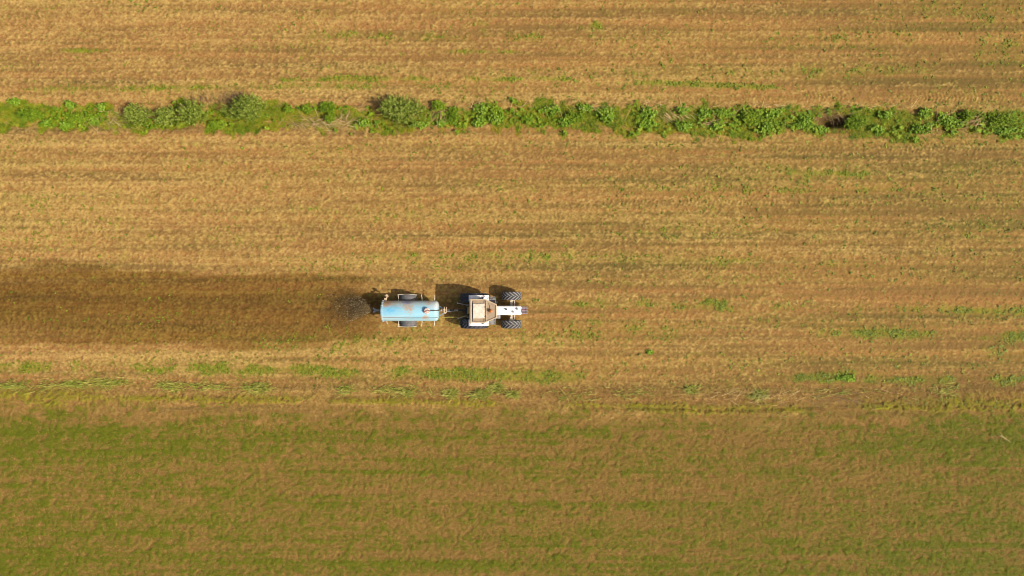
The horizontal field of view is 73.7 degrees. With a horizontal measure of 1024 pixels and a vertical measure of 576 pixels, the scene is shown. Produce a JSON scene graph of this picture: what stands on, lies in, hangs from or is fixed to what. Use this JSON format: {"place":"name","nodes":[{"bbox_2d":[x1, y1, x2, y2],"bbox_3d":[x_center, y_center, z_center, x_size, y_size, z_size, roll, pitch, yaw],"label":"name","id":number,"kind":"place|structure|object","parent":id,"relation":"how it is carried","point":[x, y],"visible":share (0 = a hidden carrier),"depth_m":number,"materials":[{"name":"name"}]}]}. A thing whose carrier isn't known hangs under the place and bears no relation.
{"place":"outdoors","nodes":[
{"label":"outdoors","id":0,"kind":"place"},
{"bbox_2d":[0,0,1023,575],"bbox_3d":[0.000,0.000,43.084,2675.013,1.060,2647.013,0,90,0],"label":"ground","id":1,"kind":"structure","parent":0,"point":[248,308],"depth_m":42.67,"materials":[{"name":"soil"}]},
{"bbox_2d":[6,97,20,105],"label":"broadleaf plant","id":2,"kind":"object","parent":1,"relation":"on","point":[13,101],"visible":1,"depth_m":42.46,"materials":[{"name":"green plant"}]},
{"bbox_2d":[16,108,43,120],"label":"bush","id":3,"kind":"object","parent":1,"relation":"on","point":[32,114],"visible":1,"depth_m":42.43,"materials":[{"name":"green plant"}]},
{"bbox_2d":[40,119,52,127],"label":"broadleaf plant","id":4,"kind":"object","parent":1,"relation":"on","point":[45,123],"visible":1,"depth_m":42.49,"materials":[{"name":"green plant"}]},
{"bbox_2d":[59,120,74,128],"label":"broadleaf plant","id":5,"kind":"object","parent":1,"relation":"on","point":[63,124],"visible":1,"depth_m":42.54,"materials":[{"name":"green plant"}]},
{"bbox_2d":[64,100,74,108],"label":"broadleaf plant","id":6,"kind":"object","parent":1,"relation":"on","point":[69,104],"visible":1,"depth_m":42.42,"materials":[{"name":"green plant"}]},
{"bbox_2d":[66,112,91,123],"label":"bush","id":7,"kind":"object","parent":1,"relation":"on","point":[72,118],"visible":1,"depth_m":42.48,"materials":[{"name":"green plant"}]},
{"bbox_2d":[89,117,100,127],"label":"broadleaf plant","id":8,"kind":"object","parent":1,"relation":"on","point":[93,122],"visible":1,"depth_m":42.55,"materials":[{"name":"green plant"}]},
{"bbox_2d":[94,102,105,110],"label":"broadleaf plant","id":9,"kind":"object","parent":1,"relation":"on","point":[100,107],"visible":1,"depth_m":42.49,"materials":[{"name":"green plant"}]},
{"bbox_2d":[121,102,154,127],"bbox_3d":[-23.111,-10.678,42.182,2.053,1.487,1.554,0,90,0],"label":"shrub","id":10,"kind":"object","parent":1,"relation":"on","point":[132,114],"visible":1,"depth_m":42.00,"materials":[{"name":"green plant"}]},
{"bbox_2d":[154,104,180,127],"bbox_3d":[-21.346,-10.643,42.235,1.665,1.396,1.467,0,90,0],"label":"shrub","id":11,"kind":"object","parent":1,"relation":"on","point":[164,117],"visible":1,"depth_m":42.07,"materials":[{"name":"green plant"}]},
{"bbox_2d":[175,97,212,126],"bbox_3d":[-19.586,-10.859,42.096,2.363,1.669,1.841,0,90,0],"label":"shrub","id":12,"kind":"object","parent":1,"relation":"on","point":[189,112],"visible":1,"depth_m":41.87,"materials":[{"name":"green plant"}]},
{"bbox_2d":[208,119,226,129],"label":"bramble bush","id":13,"kind":"object","parent":1,"relation":"on","point":[216,125],"visible":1,"depth_m":42.45,"materials":[{"name":"green plant"}]},
{"bbox_2d":[220,93,268,128],"bbox_3d":[-16.343,-10.960,41.962,2.690,1.957,2.245,-36,90,0],"label":"shrub","id":14,"kind":"object","parent":1,"relation":"on","point":[246,107],"visible":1,"depth_m":41.81,"materials":[{"name":"green plant"}]},
{"bbox_2d":[283,104,293,112],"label":"bramble bush","id":15,"kind":"object","parent":1,"relation":"on","point":[287,109],"visible":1,"depth_m":42.45,"materials":[{"name":"green plant"}]},
{"bbox_2d":[301,105,312,113],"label":"bramble bush","id":16,"kind":"object","parent":1,"relation":"on","point":[306,109],"visible":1,"depth_m":42.51,"materials":[{"name":"green plant"}]},
{"bbox_2d":[318,101,336,112],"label":"bramble bush","id":17,"kind":"object","parent":1,"relation":"on","point":[327,106],"visible":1,"depth_m":42.42,"materials":[{"name":"green plant"}]},
{"bbox_2d":[323,112,334,123],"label":"bramble bush","id":18,"kind":"object","parent":1,"relation":"on","point":[329,117],"visible":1,"depth_m":42.44,"materials":[{"name":"green plant"}]},
{"bbox_2d":[357,117,371,126],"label":"broadleaf plant","id":19,"kind":"object","parent":1,"relation":"on","point":[363,122],"visible":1,"depth_m":42.53,"materials":[{"name":"green plant"}]},
{"bbox_2d":[376,93,426,128],"bbox_3d":[-6.802,-10.835,41.959,3.142,1.951,2.189,0,90,0],"label":"shrub","id":20,"kind":"object","parent":1,"relation":"on","point":[398,112],"visible":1,"depth_m":41.78,"materials":[{"name":"green plant"}]},
{"bbox_2d":[373,294,464,326],"bbox_3d":[-5.656,1.379,41.673,5.721,2.007,2.034,0,90,0],"label":"slurry tanker","id":21,"kind":"object","parent":1,"relation":"on","point":[408,310],"visible":1,"depth_m":41.05,"materials":[{"name":"paint"}]},
{"bbox_2d":[315,283,373,328],"bbox_3d":[-10.854,0.856,42.272,3.936,0.982,3.008,-25,90,0],"label":"slurry spray","id":22,"kind":"object","parent":21,"relation":"attached to","point":[366,307],"visible":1,"depth_m":42.17,"materials":[{"name":"brown liquid"}]},
{"bbox_2d":[409,120,428,129],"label":"broadleaf plant","id":23,"kind":"object","parent":1,"relation":"on","point":[423,125],"visible":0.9,"depth_m":42.49,"materials":[{"name":"green plant"}]},
{"bbox_2d":[431,99,446,110],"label":"bramble bush","id":24,"kind":"object","parent":1,"relation":"on","point":[437,104],"visible":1,"depth_m":42.36,"materials":[{"name":"green plant"}]},
{"bbox_2d":[436,118,444,127],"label":"broadleaf plant","id":25,"kind":"object","parent":1,"relation":"on","point":[441,122],"visible":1,"depth_m":42.50,"materials":[{"name":"green plant"}]},
{"bbox_2d":[446,106,460,124],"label":"bramble bush","id":26,"kind":"object","parent":1,"relation":"on","point":[454,116],"visible":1,"depth_m":42.43,"materials":[{"name":"green plant"}]},
{"bbox_2d":[0,374,958,404],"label":"reed grass","id":27,"kind":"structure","parent":1,"relation":"on","point":[478,393],"depth_m":42.55,"materials":[{"name":"green plant"}]},
{"bbox_2d":[471,113,487,127],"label":"broadleaf plant","id":28,"kind":"object","parent":1,"relation":"on","point":[478,122],"visible":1,"depth_m":42.54,"materials":[{"name":"green plant"}]},
{"bbox_2d":[473,102,492,115],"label":"broadleaf plant","id":29,"kind":"object","parent":1,"relation":"on","point":[479,108],"visible":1,"depth_m":42.49,"materials":[{"name":"green plant"}]},
{"bbox_2d":[456,292,527,328],"bbox_3d":[-1.257,1.347,41.318,4.413,2.743,2.238,0,90,0],"label":"tractor","id":30,"kind":"object","parent":1,"relation":"on","point":[481,310],"visible":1,"depth_m":41.15,"materials":[{"name":"metal"}]},
{"bbox_2d":[487,109,503,125],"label":"broadleaf plant","id":31,"kind":"object","parent":1,"relation":"on","point":[496,118],"visible":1,"depth_m":42.52,"materials":[{"name":"green plant"}]},
{"bbox_2d":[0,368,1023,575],"bbox_3d":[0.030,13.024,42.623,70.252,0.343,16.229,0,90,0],"label":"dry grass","id":32,"kind":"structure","parent":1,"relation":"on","point":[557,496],"depth_m":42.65,"materials":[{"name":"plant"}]},
{"bbox_2d":[0,0,1023,433],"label":"field weeds","id":33,"kind":"object","parent":1,"relation":"on","point":[708,302],"visible":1,"depth_m":42.63,"materials":[{"name":"green plant"}]},
{"bbox_2d":[0,97,1023,145],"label":"undergrowth","id":34,"kind":"object","parent":1,"relation":"on","point":[530,119],"visible":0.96,"depth_m":42.58,"materials":[{"name":"green plant"}]},
{"bbox_2d":[79,85,1011,442],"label":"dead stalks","id":35,"kind":"object","parent":1,"relation":"on","point":[471,107],"visible":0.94,"depth_m":42.55,"materials":[{"name":"beige plant"}]},
{"bbox_2d":[544,103,559,117],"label":"broadleaf plant","id":36,"kind":"object","parent":1,"relation":"on","point":[552,109],"visible":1,"depth_m":42.56,"materials":[{"name":"green plant"}]},
{"bbox_2d":[558,117,572,126],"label":"broadleaf plant","id":37,"kind":"object","parent":1,"relation":"on","point":[563,121],"visible":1,"depth_m":42.52,"materials":[{"name":"green plant"}]},
{"bbox_2d":[565,109,584,122],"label":"bramble bush","id":38,"kind":"object","parent":1,"relation":"on","point":[572,115],"visible":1,"depth_m":42.48,"materials":[{"name":"green plant"}]},
{"bbox_2d":[576,103,593,112],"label":"broadleaf plant","id":39,"kind":"object","parent":1,"relation":"on","point":[584,108],"visible":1,"depth_m":42.50,"materials":[{"name":"green plant"}]},
{"bbox_2d":[595,104,614,122],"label":"broadleaf plant","id":40,"kind":"object","parent":1,"relation":"on","point":[605,115],"visible":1,"depth_m":42.55,"materials":[{"name":"green plant"}]},
{"bbox_2d":[636,119,656,128],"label":"broadleaf plant","id":41,"kind":"object","parent":1,"relation":"on","point":[648,122],"visible":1,"depth_m":42.51,"materials":[{"name":"green plant"}]},
{"bbox_2d":[638,105,657,119],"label":"broadleaf plant","id":42,"kind":"object","parent":1,"relation":"on","point":[647,113],"visible":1,"depth_m":42.54,"materials":[{"name":"green plant"}]},
{"bbox_2d":[671,103,690,115],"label":"broadleaf plant","id":43,"kind":"object","parent":1,"relation":"on","point":[680,110],"visible":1,"depth_m":42.49,"materials":[{"name":"green plant"}]},
{"bbox_2d":[675,120,693,131],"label":"broadleaf plant","id":44,"kind":"object","parent":1,"relation":"on","point":[684,126],"visible":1,"depth_m":42.48,"materials":[{"name":"green plant"}]},
{"bbox_2d":[697,107,713,119],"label":"broadleaf plant","id":45,"kind":"object","parent":1,"relation":"on","point":[704,113],"visible":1,"depth_m":42.55,"materials":[{"name":"green plant"}]},
{"bbox_2d":[710,121,724,130],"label":"broadleaf plant","id":46,"kind":"object","parent":1,"relation":"on","point":[716,126],"visible":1,"depth_m":42.56,"materials":[{"name":"green plant"}]},
{"bbox_2d":[716,108,731,116],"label":"broadleaf plant","id":47,"kind":"object","parent":1,"relation":"on","point":[724,112],"visible":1,"depth_m":42.54,"materials":[{"name":"green plant"}]},
{"bbox_2d":[738,107,764,125],"bbox_3d":[14.952,-10.637,42.535,1.668,0.743,1.125,35,90,0],"label":"bramble bush","id":48,"kind":"object","parent":1,"relation":"on","point":[750,117],"visible":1,"depth_m":42.42,"materials":[{"name":"green plant"}]},
{"bbox_2d":[758,122,775,132],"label":"broadleaf plant","id":49,"kind":"object","parent":1,"relation":"on","point":[767,128],"visible":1,"depth_m":42.52,"materials":[{"name":"green plant"}]},
{"bbox_2d":[766,107,782,118],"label":"broadleaf plant","id":50,"kind":"object","parent":1,"relation":"on","point":[778,111],"visible":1,"depth_m":42.49,"materials":[{"name":"green plant"}]},
{"bbox_2d":[796,114,813,128],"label":"broadleaf plant","id":51,"kind":"object","parent":1,"relation":"on","point":[806,121],"visible":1,"depth_m":42.54,"materials":[{"name":"green plant"}]},
{"bbox_2d":[814,125,828,133],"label":"broadleaf plant","id":52,"kind":"object","parent":1,"relation":"on","point":[822,128],"visible":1,"depth_m":42.61,"materials":[{"name":"green plant"}]},
{"bbox_2d":[836,374,855,381],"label":"broadleaf plant","id":53,"kind":"object","parent":1,"relation":"on","point":[848,378],"visible":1,"depth_m":42.55,"materials":[{"name":"green plant"}]},
{"bbox_2d":[844,113,868,130],"bbox_3d":[21.472,-10.341,42.633,1.589,0.712,1.184,-40,90,0],"label":"bramble bush","id":54,"kind":"object","parent":1,"relation":"on","point":[857,121],"visible":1,"depth_m":42.54,"materials":[{"name":"green plant"}]},
{"bbox_2d":[868,125,885,134],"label":"broadleaf plant","id":55,"kind":"object","parent":1,"relation":"on","point":[877,129],"visible":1,"depth_m":42.56,"materials":[{"name":"green plant"}]},
{"bbox_2d":[877,108,892,119],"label":"broadleaf plant","id":56,"kind":"object","parent":1,"relation":"on","point":[886,114],"visible":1,"depth_m":42.51,"materials":[{"name":"green plant"}]},
{"bbox_2d":[912,122,932,134],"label":"broadleaf plant","id":57,"kind":"object","parent":1,"relation":"on","point":[919,129],"visible":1,"depth_m":42.48,"materials":[{"name":"green plant"}]},
{"bbox_2d":[918,106,933,119],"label":"broadleaf plant","id":58,"kind":"object","parent":1,"relation":"on","point":[924,113],"visible":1,"depth_m":42.46,"materials":[{"name":"green plant"}]},
{"bbox_2d":[936,112,959,127],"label":"broadleaf plant","id":59,"kind":"object","parent":1,"relation":"on","point":[948,119],"visible":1,"depth_m":42.51,"materials":[{"name":"green plant"}]},
{"bbox_2d":[961,109,974,120],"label":"bramble bush","id":60,"kind":"object","parent":1,"relation":"on","point":[967,115],"visible":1,"depth_m":42.31,"materials":[{"name":"green plant"}]},
{"bbox_2d":[976,110,1018,128],"bbox_3d":[30.348,-10.457,42.527,2.640,0.781,1.140,11,90,0],"label":"bramble bush","id":61,"kind":"object","parent":1,"relation":"on","point":[1003,118],"visible":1,"depth_m":42.44,"materials":[{"name":"green plant"}]},
{"bbox_2d":[994,126,1020,134],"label":"broadleaf plant","id":62,"kind":"object","parent":1,"relation":"on","point":[1007,130],"visible":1,"depth_m":42.56,"materials":[{"name":"green plant"}]},
{"bbox_2d":[0,379,1023,575],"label":"green grass","id":63,"kind":"structure","parent":0,"point":[421,543],"depth_m":42.64,"materials":[{"name":"green plant"}]}
]}

